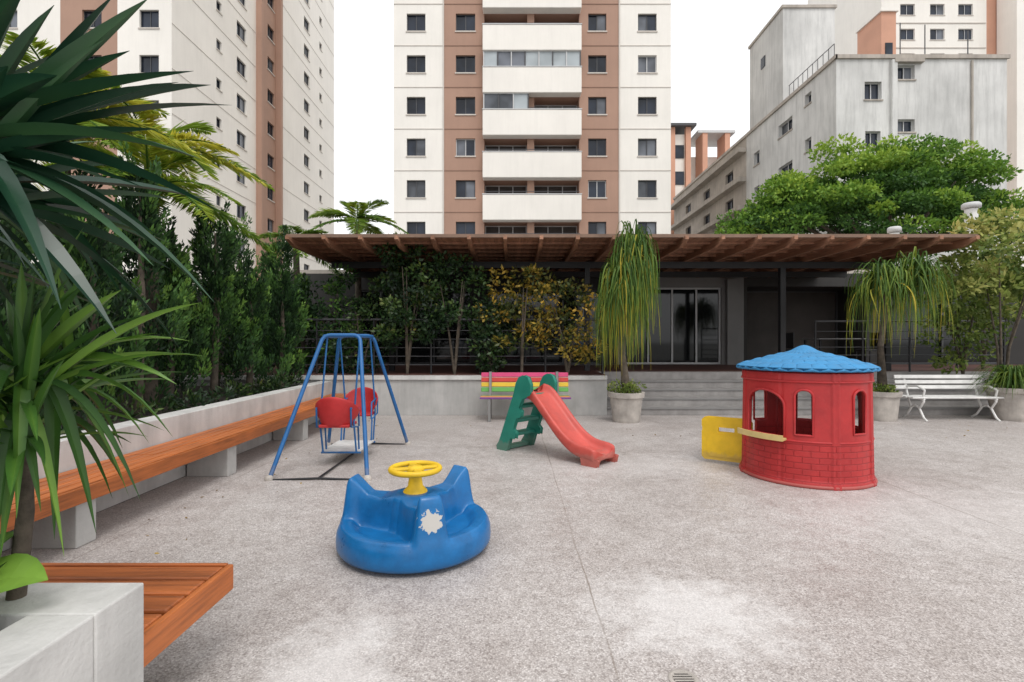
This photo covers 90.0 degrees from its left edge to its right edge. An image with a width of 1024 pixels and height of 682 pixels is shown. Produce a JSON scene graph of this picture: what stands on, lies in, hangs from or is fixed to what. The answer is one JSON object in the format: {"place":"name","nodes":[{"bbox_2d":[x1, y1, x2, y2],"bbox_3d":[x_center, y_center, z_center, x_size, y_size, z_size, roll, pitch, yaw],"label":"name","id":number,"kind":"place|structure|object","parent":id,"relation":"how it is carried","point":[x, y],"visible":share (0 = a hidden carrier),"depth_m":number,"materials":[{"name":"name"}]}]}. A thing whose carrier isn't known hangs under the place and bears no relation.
{"place":"outdoors","nodes":[
{"label":"outdoors","id":0,"kind":"place"},
{"bbox_2d":[3,423,312,551],"bbox_3d":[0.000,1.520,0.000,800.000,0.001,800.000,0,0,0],"label":"ground","id":1,"kind":"structure","parent":0,"point":[153,489],"depth_m":5.17,"materials":[{"name":"concrete"}]},
{"bbox_2d":[7,386,292,430],"bbox_3d":[-5.430,1.200,6.500,3.140,0.600,19.000,0,0,0],"label":"soil bed","id":2,"kind":"object","parent":1,"relation":"on","point":[166,408],"depth_m":7.62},
{"bbox_2d":[0,173,65,365],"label":"cypress tree","id":3,"kind":"object","parent":2,"relation":"on","point":[40,291],"visible":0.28,"depth_m":4.54,"materials":[{"name":"green plant"}]},
{"bbox_2d":[29,158,131,411],"bbox_3d":[-5.567,-0.753,6.627,1.180,3.309,1.260,0,0,33],"label":"cypress tree","id":4,"kind":"object","parent":2,"relation":"on","point":[79,172],"visible":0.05,"depth_m":6.65,"materials":[{"name":"green plant"}]},
{"bbox_2d":[34,207,149,425],"bbox_3d":[-4.554,-0.327,5.412,1.110,2.459,1.095,0,0,0],"label":"cypress tree","id":5,"kind":"object","parent":2,"relation":"on","point":[102,248],"visible":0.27,"depth_m":5.45,"materials":[{"name":"green plant"}]},
{"bbox_2d":[0,31,218,401],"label":"areca palm","id":6,"kind":"object","parent":2,"relation":"on","point":[48,51],"visible":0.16,"depth_m":6.75,"materials":[{"name":"green plant"}]},
{"bbox_2d":[73,140,194,414],"bbox_3d":[-4.516,-0.732,6.330,1.176,3.268,1.383,0,0,0],"label":"cypress tree","id":7,"kind":"object","parent":2,"relation":"on","point":[143,210],"visible":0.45,"depth_m":6.27,"materials":[{"name":"green plant"}]},
{"bbox_2d":[98,201,178,386],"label":"cypress tree","id":8,"kind":"object","parent":2,"relation":"on","point":[129,271],"visible":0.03,"depth_m":7.49,"materials":[{"name":"green plant"}]},
{"bbox_2d":[44,134,272,408],"bbox_3d":[-4.714,-0.838,7.074,2.323,3.482,2.640,0,0,0],"label":"areca palm","id":9,"kind":"object","parent":2,"relation":"on","point":[135,149],"visible":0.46,"depth_m":6.82,"materials":[{"name":"green plant"}]},
{"bbox_2d":[126,216,200,394],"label":"cypress tree","id":10,"kind":"object","parent":2,"relation":"on","point":[169,224],"visible":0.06,"depth_m":8.64,"materials":[{"name":"green plant"}]},
{"bbox_2d":[121,233,220,405],"bbox_3d":[-4.784,-0.330,7.047,1.126,2.466,1.230,0,0,0],"label":"cypress tree","id":11,"kind":"object","parent":2,"relation":"on","point":[182,257],"visible":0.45,"depth_m":7.13,"materials":[{"name":"green plant"}]},
{"bbox_2d":[40,372,302,434],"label":"groundcover plants","id":12,"kind":"object","parent":2,"relation":"on","point":[194,398],"visible":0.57,"depth_m":6.70,"materials":[{"name":"green plant"}]},
{"bbox_2d":[71,79,274,191],"bbox_3d":[-5.426,-1.389,7.605,3.126,4.584,3.393,0,0,33],"label":"areca palm","id":13,"kind":"object","parent":2,"relation":"on","point":[214,157],"visible":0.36,"depth_m":7.95,"materials":[{"name":"green plant"}]},
{"bbox_2d":[163,201,262,398],"bbox_3d":[-4.696,-0.643,8.075,1.444,3.090,1.297,0,0,20],"label":"cypress tree","id":14,"kind":"object","parent":2,"relation":"on","point":[207,263],"visible":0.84,"depth_m":7.96,"materials":[{"name":"green plant"}]},
{"bbox_2d":[184,215,247,386],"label":"cypress tree","id":15,"kind":"object","parent":2,"relation":"on","point":[208,249],"visible":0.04,"depth_m":9.71,"materials":[{"name":"green plant"}]},
{"bbox_2d":[199,211,266,373],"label":"cypress tree","id":16,"kind":"object","parent":2,"relation":"on","point":[245,241],"visible":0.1,"depth_m":10.85,"materials":[{"name":"green plant"}]},
{"bbox_2d":[202,258,295,392],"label":"cypress tree","id":17,"kind":"object","parent":2,"relation":"on","point":[250,286],"visible":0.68,"depth_m":8.71,"materials":[{"name":"green plant"}]},
{"bbox_2d":[254,267,310,388],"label":"cypress tree","id":18,"kind":"object","parent":2,"relation":"on","point":[287,340],"visible":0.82,"depth_m":9.69,"materials":[{"name":"green plant"}]},
{"bbox_2d":[258,224,306,373],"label":"cypress tree","id":19,"kind":"object","parent":2,"relation":"on","point":[285,249],"visible":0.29,"depth_m":10.50,"materials":[{"name":"green plant"}]},
{"bbox_2d":[258,225,343,365],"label":"queen palm","id":20,"kind":"object","parent":2,"relation":"on","point":[297,229],"visible":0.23,"depth_m":12.73,"materials":[{"name":"green plant"}]},
{"bbox_2d":[278,272,324,371],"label":"cypress tree","id":21,"kind":"object","parent":2,"relation":"on","point":[308,350],"visible":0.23,"depth_m":11.52,"materials":[{"name":"green plant"}]},
{"bbox_2d":[307,199,408,354],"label":"queen palm","id":22,"kind":"object","parent":2,"relation":"on","point":[359,224],"visible":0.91,"depth_m":14.00,"materials":[{"name":"green plant"}]},
{"bbox_2d":[175,365,1019,414],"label":"terrace","id":23,"kind":"structure","parent":1,"relation":"on","point":[422,390],"depth_m":10.35,"materials":[{"name":"concrete"}]},
{"bbox_2d":[296,262,371,372],"bbox_3d":[-3.928,-0.467,11.160,1.623,2.548,1.442,0,0,-29],"label":"garden shrub","id":24,"kind":"object","parent":23,"relation":"on","point":[324,312],"visible":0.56,"depth_m":10.99,"materials":[{"name":"green plant"}]},
{"bbox_2d":[318,293,401,373],"bbox_3d":[-3.218,-0.092,10.920,1.808,1.864,1.043,0,0,-16],"label":"garden shrub","id":25,"kind":"object","parent":23,"relation":"on","point":[365,342],"visible":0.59,"depth_m":10.80,"materials":[{"name":"green plant"}]},
{"bbox_2d":[389,269,394,370],"bbox_3d":[-2.800,-0.500,11.950,0.120,2.400,0.120,0,0,0],"label":"post","id":26,"kind":"object","parent":23,"relation":"on","point":[391,361],"visible":0.21,"depth_m":11.89,"materials":[{"name":"black metal"}]},
{"bbox_2d":[331,262,893,267],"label":"front beam","id":27,"kind":"structure","parent":26,"relation":"on","point":[662,264],"depth_m":11.90,"materials":[{"name":"wood"}]},
{"bbox_2d":[650,235,688,261],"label":"rafter","id":28,"kind":"object","parent":27,"relation":"on","point":[680,244],"visible":0.65,"depth_m":10.56,"materials":[{"name":"brown wood"}]},
{"bbox_2d":[358,231,449,373],"bbox_3d":[-2.240,-0.805,10.747,1.967,3.016,1.634,0,0,0],"label":"climbing shrub","id":29,"kind":"object","parent":23,"relation":"on","point":[395,327],"visible":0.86,"depth_m":10.58,"materials":[{"name":"green plant"}]},
{"bbox_2d":[220,318,603,373],"bbox_3d":[-2.300,0.114,10.750,8.444,1.173,0.048,0,0,0],"label":"terrace railing","id":30,"kind":"object","parent":23,"relation":"on","point":[431,347],"visible":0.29,"depth_m":10.74,"materials":[{"name":"black metal"}]},
{"bbox_2d":[415,250,491,373],"bbox_3d":[-1.201,-0.589,10.660,1.619,2.586,1.356,0,0,0],"label":"climbing shrub","id":31,"kind":"object","parent":23,"relation":"on","point":[456,314],"visible":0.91,"depth_m":10.60,"materials":[{"name":"green plant"}]},
{"bbox_2d":[454,294,520,373],"bbox_3d":[-0.428,-0.059,10.763,1.389,1.863,1.268,0,0,-24],"label":"garden shrub","id":32,"kind":"object","parent":23,"relation":"on","point":[488,344],"visible":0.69,"depth_m":10.60,"materials":[{"name":"green plant"}]},
{"bbox_2d":[473,263,574,371],"bbox_3d":[0.264,-0.445,10.684,2.138,2.298,1.270,0,0,0],"label":"autumn shrub","id":33,"kind":"object","parent":23,"relation":"on","point":[524,324],"visible":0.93,"depth_m":10.48,"materials":[{"name":"yellow plant"}]},
{"bbox_2d":[529,274,608,373],"bbox_3d":[1.150,-0.348,10.555,1.688,2.106,1.315,0,0,17],"label":"autumn shrub","id":34,"kind":"object","parent":23,"relation":"on","point":[563,346],"visible":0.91,"depth_m":10.47,"materials":[{"name":"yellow plant"}]},
{"bbox_2d":[584,268,589,370],"bbox_3d":[1.750,-0.500,11.950,0.120,2.400,0.120,0,0,0],"label":"post","id":35,"kind":"object","parent":23,"relation":"on","point":[587,282],"visible":0.57,"depth_m":11.89,"materials":[{"name":"black metal"}]},
{"bbox_2d":[273,270,1023,364],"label":"party hall","id":36,"kind":"structure","parent":23,"relation":"on","point":[718,321],"depth_m":15.14,"materials":[{"name":"concrete"}]},
{"bbox_2d":[285,235,365,277],"bbox_3d":[-4.300,-1.932,12.380,0.070,0.170,5.200,0,0,0],"label":"rafter","id":37,"kind":"object","parent":36,"relation":"attached to","point":[297,245],"visible":0.8,"depth_m":10.84,"materials":[{"name":"brown wood"}]},
{"bbox_2d":[354,272,846,276],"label":"back beam","id":38,"kind":"structure","parent":36,"relation":"attached to","point":[697,274],"depth_m":13.60,"materials":[{"name":"wood"}]},
{"bbox_2d":[321,235,386,271],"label":"rafter","id":39,"kind":"object","parent":38,"relation":"on","point":[331,244],"visible":0.7,"depth_m":10.91,"materials":[{"name":"brown wood"}]},
{"bbox_2d":[327,254,895,256],"bbox_3d":[2.325,-1.973,11.820,13.250,0.046,0.040,0,0,0],"label":"batten","id":40,"kind":"object","parent":39,"relation":"on","point":[561,255],"visible":0.5,"depth_m":11.80,"materials":[{"name":"brown wood"}]},
{"bbox_2d":[658,235,724,271],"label":"rafter","id":41,"kind":"object","parent":38,"relation":"on","point":[714,244],"visible":0.7,"depth_m":10.90,"materials":[{"name":"brown wood"}]},
{"bbox_2d":[673,235,761,277],"bbox_3d":[4.735,-1.932,12.380,0.070,0.170,5.200,0,0,0],"label":"rafter","id":42,"kind":"object","parent":38,"relation":"on","point":[749,244],"visible":0.8,"depth_m":10.96,"materials":[{"name":"brown wood"}]},
{"bbox_2d":[696,235,797,277],"bbox_3d":[5.430,-1.932,12.380,0.070,0.170,5.200,0,0,0],"label":"rafter","id":43,"kind":"object","parent":38,"relation":"on","point":[784,244],"visible":0.8,"depth_m":10.98,"materials":[{"name":"brown wood"}]},
{"bbox_2d":[720,235,833,277],"bbox_3d":[6.125,-1.932,12.380,0.070,0.170,5.200,0,0,0],"label":"rafter","id":44,"kind":"object","parent":38,"relation":"on","point":[818,244],"visible":0.8,"depth_m":11.00,"materials":[{"name":"brown wood"}]},
{"bbox_2d":[744,235,870,277],"bbox_3d":[6.820,-1.932,12.380,0.070,0.170,5.200,0,0,0],"label":"rafter","id":45,"kind":"object","parent":38,"relation":"on","point":[854,244],"visible":0.8,"depth_m":11.01,"materials":[{"name":"brown wood"}]},
{"bbox_2d":[768,235,906,277],"bbox_3d":[7.515,-1.932,12.380,0.070,0.170,5.200,0,0,0],"label":"rafter","id":46,"kind":"object","parent":38,"relation":"on","point":[888,244],"visible":0.8,"depth_m":10.96,"materials":[{"name":"brown wood"}]},
{"bbox_2d":[791,235,943,277],"bbox_3d":[8.210,-1.932,12.380,0.070,0.170,5.200,0,0,0],"label":"rafter","id":47,"kind":"object","parent":38,"relation":"on","point":[924,244],"visible":0.8,"depth_m":11.06,"materials":[{"name":"brown wood"}]},
{"bbox_2d":[815,235,979,277],"bbox_3d":[8.905,-1.932,12.380,0.070,0.170,5.200,0,0,0],"label":"rafter","id":48,"kind":"object","parent":38,"relation":"on","point":[959,244],"visible":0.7,"depth_m":10.69,"materials":[{"name":"brown wood"}]},
{"bbox_2d":[293,238,966,271],"bbox_3d":[2.325,-2.020,12.575,13.350,0.040,5.250,0,0,0],"label":"roof sheet","id":49,"kind":"object","parent":36,"relation":"on","point":[591,239],"visible":0.07,"depth_m":10.61,"materials":[{"name":"brown wood"}]},
{"bbox_2d":[286,234,977,237],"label":"front fascia","id":50,"kind":"structure","parent":49,"relation":"attached to","point":[610,235],"depth_m":9.90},
{"bbox_2d":[961,201,981,257],"bbox_3d":[14.350,-3.225,16.000,0.493,2.210,0.493,0,0,0],"label":"vent pipe","id":51,"kind":"object","parent":36,"relation":"on","point":[968,208],"visible":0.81,"depth_m":15.87,"materials":[{"name":"metal"}]},
{"bbox_2d":[778,268,785,352],"bbox_3d":[6.300,-0.500,11.950,0.120,2.400,0.120,0,0,0],"label":"post","id":52,"kind":"object","parent":23,"relation":"on","point":[781,309],"visible":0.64,"depth_m":11.89,"materials":[{"name":"black metal"}]},
{"bbox_2d":[814,320,1005,371],"bbox_3d":[9.050,0.114,11.650,4.344,1.173,0.048,0,0,0],"label":"terrace railing","id":53,"kind":"object","parent":23,"relation":"on","point":[862,339],"visible":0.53,"depth_m":11.64,"materials":[{"name":"black metal"}]},
{"bbox_2d":[916,277,1016,374],"bbox_3d":[9.635,-0.337,10.857,1.711,2.134,1.268,0,0,-20],"label":"shrub","id":54,"kind":"object","parent":23,"relation":"on","point":[961,361],"visible":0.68,"depth_m":10.74,"materials":[{"name":"green plant"}]},
{"bbox_2d":[916,241,1023,368],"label":"garden shrub","id":55,"kind":"object","parent":23,"relation":"on","point":[1007,310],"visible":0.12,"depth_m":12.46,"materials":[{"name":"green plant"}]},
{"bbox_2d":[924,204,1023,368],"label":"pale leaf tree","id":56,"kind":"object","parent":23,"relation":"on","point":[979,274],"visible":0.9,"depth_m":10.11,"materials":[{"name":"green plant"}]},
{"bbox_2d":[671,127,674,233],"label":"pier","id":57,"kind":"structure","parent":1,"relation":"on","point":[672,168],"depth_m":61.50,"materials":[{"name":"paint"}]},
{"bbox_2d":[685,127,690,186],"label":"pier","id":58,"kind":"structure","parent":1,"relation":"on","point":[687,155],"depth_m":61.50,"materials":[{"name":"paint"}]},
{"bbox_2d":[695,133,707,177],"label":"pier","id":59,"kind":"structure","parent":1,"relation":"on","point":[701,153],"depth_m":61.87,"materials":[{"name":"paint"}]},
{"bbox_2d":[691,130,734,146],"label":"roof","id":60,"kind":"structure","parent":59,"relation":"on","point":[714,136],"depth_m":62.29,"materials":[{"name":"concrete"}]},
{"bbox_2d":[674,60,835,233],"bbox_3d":[19.120,-7.600,45.000,0.360,18.200,30.000,0,0,0],"label":"side face","id":61,"kind":"object","parent":1,"relation":"on","point":[789,133],"visible":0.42,"depth_m":36.64},
{"bbox_2d":[671,147,745,209],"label":"ledge","id":62,"kind":"object","parent":61,"relation":"attached to","point":[733,156],"visible":0.86,"depth_m":47.67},
{"bbox_2d":[671,177,745,229],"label":"ledge","id":63,"kind":"object","parent":61,"relation":"attached to","point":[726,190],"visible":0.86,"depth_m":47.57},
{"bbox_2d":[691,205,745,233],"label":"ledge","id":64,"kind":"object","parent":61,"relation":"attached to","point":[707,227],"visible":0.5,"depth_m":46.86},
{"bbox_2d":[673,54,837,199],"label":"cornice side","id":65,"kind":"structure","parent":61,"relation":"attached to","point":[804,84],"depth_m":37.69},
{"bbox_2d":[714,132,1023,269],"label":"shade tree","id":66,"kind":"object","parent":1,"relation":"on","point":[883,191],"visible":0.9,"depth_m":22.89,"materials":[{"name":"green plant"}]},
{"bbox_2d":[857,12,895,53],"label":"shaft","id":67,"kind":"object","parent":1,"relation":"on","point":[876,33],"visible":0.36,"depth_m":56.44,"materials":[{"name":"paint"}]},
{"bbox_2d":[890,59,897,220],"bbox_3d":[22.300,-7.450,29.898,0.300,17.900,0.196,0,0,0],"label":"pilaster","id":68,"kind":"object","parent":1,"relation":"on","point":[893,97],"visible":0.36,"depth_m":29.80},
{"bbox_2d":[808,0,996,53],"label":"white highrise","id":69,"kind":"structure","parent":1,"relation":"on","point":[949,24],"depth_m":60.00,"materials":[{"name":"paint"}]},
{"bbox_2d":[836,59,1006,268],"bbox_3d":[24.000,-7.600,30.120,10.000,18.200,0.360,0,0,0],"label":"front face","id":70,"kind":"object","parent":1,"relation":"on","point":[934,96],"visible":0.39,"depth_m":30.00},
{"bbox_2d":[836,54,1010,58],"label":"cornice","id":71,"kind":"structure","parent":70,"relation":"attached to","point":[927,56],"depth_m":29.88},
{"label":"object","id":72,"kind":"object","parent":1,"relation":"on","visible":0},
{"bbox_2d":[750,8,834,129],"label":"roof block","id":73,"kind":"structure","parent":72,"relation":"on","point":[791,44],"depth_m":36.00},
{"bbox_2d":[748,4,836,48],"bbox_3d":[20.875,-23.500,38.500,3.850,0.200,5.200,0,0,0],"label":"roof block cap","id":74,"kind":"object","parent":73,"relation":"on","point":[793,6],"visible":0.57,"depth_m":35.92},
{"bbox_2d":[0,0,333,295],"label":"side tower","id":75,"kind":"structure","parent":0,"point":[263,70],"depth_m":43.55,"materials":[{"name":"white paint"}]},
{"bbox_2d":[2,381,331,551],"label":"wall","id":76,"kind":"structure","parent":0,"point":[178,424],"depth_m":5.54,"materials":[{"name":"concrete"}]},
{"bbox_2d":[1,415,1023,681],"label":"patio floor","id":77,"kind":"structure","parent":0,"point":[659,549],"depth_m":3.45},
{"bbox_2d":[0,583,143,681],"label":"corner planter","id":78,"kind":"object","parent":77,"relation":"on","point":[71,632],"visible":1,"depth_m":1.51,"materials":[{"name":"paint"}]},
{"bbox_2d":[0,531,47,592],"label":"broad leaf plant","id":79,"kind":"object","parent":78,"relation":"on","point":[17,570],"visible":0.81,"depth_m":1.51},
{"bbox_2d":[0,218,143,314],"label":"yucca plant","id":80,"kind":"object","parent":78,"relation":"in","point":[7,233],"visible":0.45,"depth_m":2.24,"materials":[{"name":"green plant"}]},
{"bbox_2d":[0,229,201,600],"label":"dracaena plant","id":81,"kind":"object","parent":78,"relation":"on","point":[32,378],"visible":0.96,"depth_m":1.59,"materials":[{"name":"green plant"}]},
{"bbox_2d":[0,0,223,356],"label":"yucca plant","id":82,"kind":"object","parent":78,"relation":"in","point":[31,128],"visible":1,"depth_m":1.47,"materials":[{"name":"green plant"}]},
{"bbox_2d":[38,563,232,666],"bbox_3d":[-2.183,1.274,2.070,1.735,0.453,0.720,0,0,0],"label":"corner bench","id":83,"kind":"object","parent":77,"relation":"on","point":[180,599],"visible":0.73,"depth_m":2.23,"materials":[{"name":"brown wood"}]},
{"bbox_2d":[0,393,345,548],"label":"bench","id":84,"kind":"object","parent":77,"relation":"on","point":[210,452],"depth_m":4.54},
{"bbox_2d":[264,333,410,480],"bbox_3d":[-2.085,0.709,6.470,1.240,1.605,1.990,0,0,0],"label":"swing set","id":85,"kind":"object","parent":77,"relation":"on","point":[332,411],"visible":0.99,"depth_m":6.11,"materials":[{"name":"blue paint"}]},
{"bbox_2d":[336,460,490,573],"bbox_3d":[-0.708,1.205,3.750,1.103,0.590,1.103,0,0,0],"label":"spinning ride","id":86,"kind":"object","parent":77,"relation":"on","point":[415,525],"visible":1,"depth_m":3.53,"materials":[{"name":"blue plastic"}]},
{"bbox_2d":[480,372,570,421],"bbox_3d":[0.250,1.050,9.766,1.700,0.916,0.588,0,0,0],"label":"rainbow bench","id":87,"kind":"object","parent":77,"relation":"on","point":[491,382],"visible":0.79,"depth_m":9.99,"materials":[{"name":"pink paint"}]},
{"bbox_2d":[496,373,618,467],"bbox_3d":[0.574,0.985,6.746,1.644,1.067,0.570,0,0,44],"label":"slide","id":88,"kind":"object","parent":77,"relation":"on","point":[570,432],"visible":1,"depth_m":6.78,"materials":[{"name":"red plastic"}]},
{"bbox_2d":[608,390,644,422],"bbox_3d":[2.130,1.225,9.550,0.680,0.550,0.680,0,0,0],"label":"plant pot","id":89,"kind":"object","parent":77,"relation":"on","point":[625,407],"visible":0.91,"depth_m":9.31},
{"bbox_2d":[606,378,646,393],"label":"pot groundcover","id":90,"kind":"object","parent":89,"relation":"in","point":[628,385],"visible":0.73,"depth_m":9.49,"materials":[{"name":"green plant"}]},
{"bbox_2d":[593,219,661,393],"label":"ponytail palm","id":91,"kind":"object","parent":89,"relation":"in","point":[631,284],"visible":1,"depth_m":9.37,"materials":[{"name":"green plant"}]},
{"bbox_2d":[668,669,698,681],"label":"floor drain","id":92,"kind":"object","parent":77,"relation":"on","point":[679,675],"visible":1,"depth_m":2.29,"materials":[{"name":"white metal"}]},
{"bbox_2d":[702,345,880,490],"bbox_3d":[3.196,0.776,5.800,1.647,1.460,1.424,0,0,0],"label":"playhouse","id":93,"kind":"object","parent":77,"relation":"on","point":[829,445],"visible":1,"depth_m":5.30,"materials":[{"name":"plastic"}]},
{"bbox_2d":[702,430,741,462],"bbox_3d":[2.625,1.290,6.260,0.581,0.352,0.045,0,0,34],"label":"door panel","id":94,"kind":"structure","parent":93,"relation":"in","point":[704,433],"depth_m":6.32,"materials":[{"name":"yellow plastic"}]},
{"bbox_2d":[702,416,752,429],"bbox_3d":[2.625,0.998,6.260,0.581,0.127,0.045,0,0,34],"label":"door top","id":95,"kind":"structure","parent":93,"relation":"in","point":[711,421],"depth_m":6.27,"materials":[{"name":"yellow plastic"}]},
{"bbox_2d":[607,379,993,414],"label":"stairs","id":96,"kind":"structure","parent":77,"relation":"on","point":[693,397],"depth_m":10.64,"materials":[{"name":"concrete"}]},
{"bbox_2d":[873,391,902,421],"bbox_3d":[7.020,1.225,9.700,0.620,0.550,0.620,0,0,0],"label":"plant pot","id":97,"kind":"object","parent":77,"relation":"on","point":[886,406],"visible":0.67,"depth_m":9.48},
{"bbox_2d":[844,246,957,391],"bbox_3d":[7.355,-0.356,9.720,1.917,2.812,1.275,0,0,0],"label":"ponytail palm","id":98,"kind":"object","parent":97,"relation":"in","point":[913,277],"visible":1,"depth_m":9.55,"materials":[{"name":"green plant"}]},
{"bbox_2d":[893,375,1003,421],"bbox_3d":[8.400,1.090,9.820,1.800,0.852,0.622,0,0,0],"label":"park bench","id":99,"kind":"object","parent":77,"relation":"on","point":[923,397],"visible":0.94,"depth_m":10.00,"materials":[{"name":"white paint"}]},
{"bbox_2d":[983,385,1023,421],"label":"plant pot","id":100,"kind":"object","parent":77,"relation":"on","point":[1007,408],"visible":0.77,"depth_m":9.55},
{"bbox_2d":[966,364,1023,398],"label":"spider plant","id":101,"kind":"object","parent":100,"relation":"in","point":[1009,376],"visible":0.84,"depth_m":9.66,"materials":[{"name":"green plant"}]},
{"bbox_2d":[394,0,670,233],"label":"apartment tower","id":102,"kind":"structure","parent":0,"point":[532,116],"depth_m":36.90,"materials":[{"name":"white paint"}]},
{"bbox_2d":[334,0,807,269],"label":"sky","id":103,"kind":"structure","parent":0,"point":[711,39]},
{"bbox_2d":[675,135,684,195],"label":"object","id":104,"kind":"object","parent":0,"point":[679,162],"visible":0.07,"depth_m":62.00,"materials":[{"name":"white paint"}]},
{"bbox_2d":[997,0,1023,266],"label":"tower","id":105,"kind":"structure","parent":0,"point":[1010,26],"depth_m":57.77,"materials":[{"name":"white paint"}]},
{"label":"rafter","id":106,"kind":"object","parent":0,"visible":0},
{"bbox_2d":[334,258,880,259],"bbox_3d":[2.325,-1.973,12.320,13.250,0.046,0.040,0,0,0],"label":"batten","id":107,"kind":"object","parent":106,"relation":"on","point":[570,259],"visible":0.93,"depth_m":12.30,"materials":[{"name":"brown wood"}]},
{"bbox_2d":[319,251,912,252],"bbox_3d":[2.325,-1.973,11.320,13.250,0.046,0.040,0,0,0],"label":"batten","id":108,"kind":"object","parent":106,"relation":"on","point":[574,252],"visible":0.5,"depth_m":11.30,"materials":[{"name":"brown wood"}]},
{"bbox_2d":[310,246,932,248],"bbox_3d":[2.325,-1.973,10.820,13.250,0.046,0.040,0,0,0],"label":"batten","id":109,"kind":"object","parent":106,"relation":"on","point":[568,247],"visible":0.57,"depth_m":10.80,"materials":[{"name":"brown wood"}]},
{"bbox_2d":[300,242,952,243],"bbox_3d":[2.325,-1.973,10.320,13.250,0.046,0.040,0,0,0],"label":"batten","id":110,"kind":"object","parent":106,"relation":"on","point":[600,243],"visible":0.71,"depth_m":10.30,"materials":[{"name":"brown wood"}]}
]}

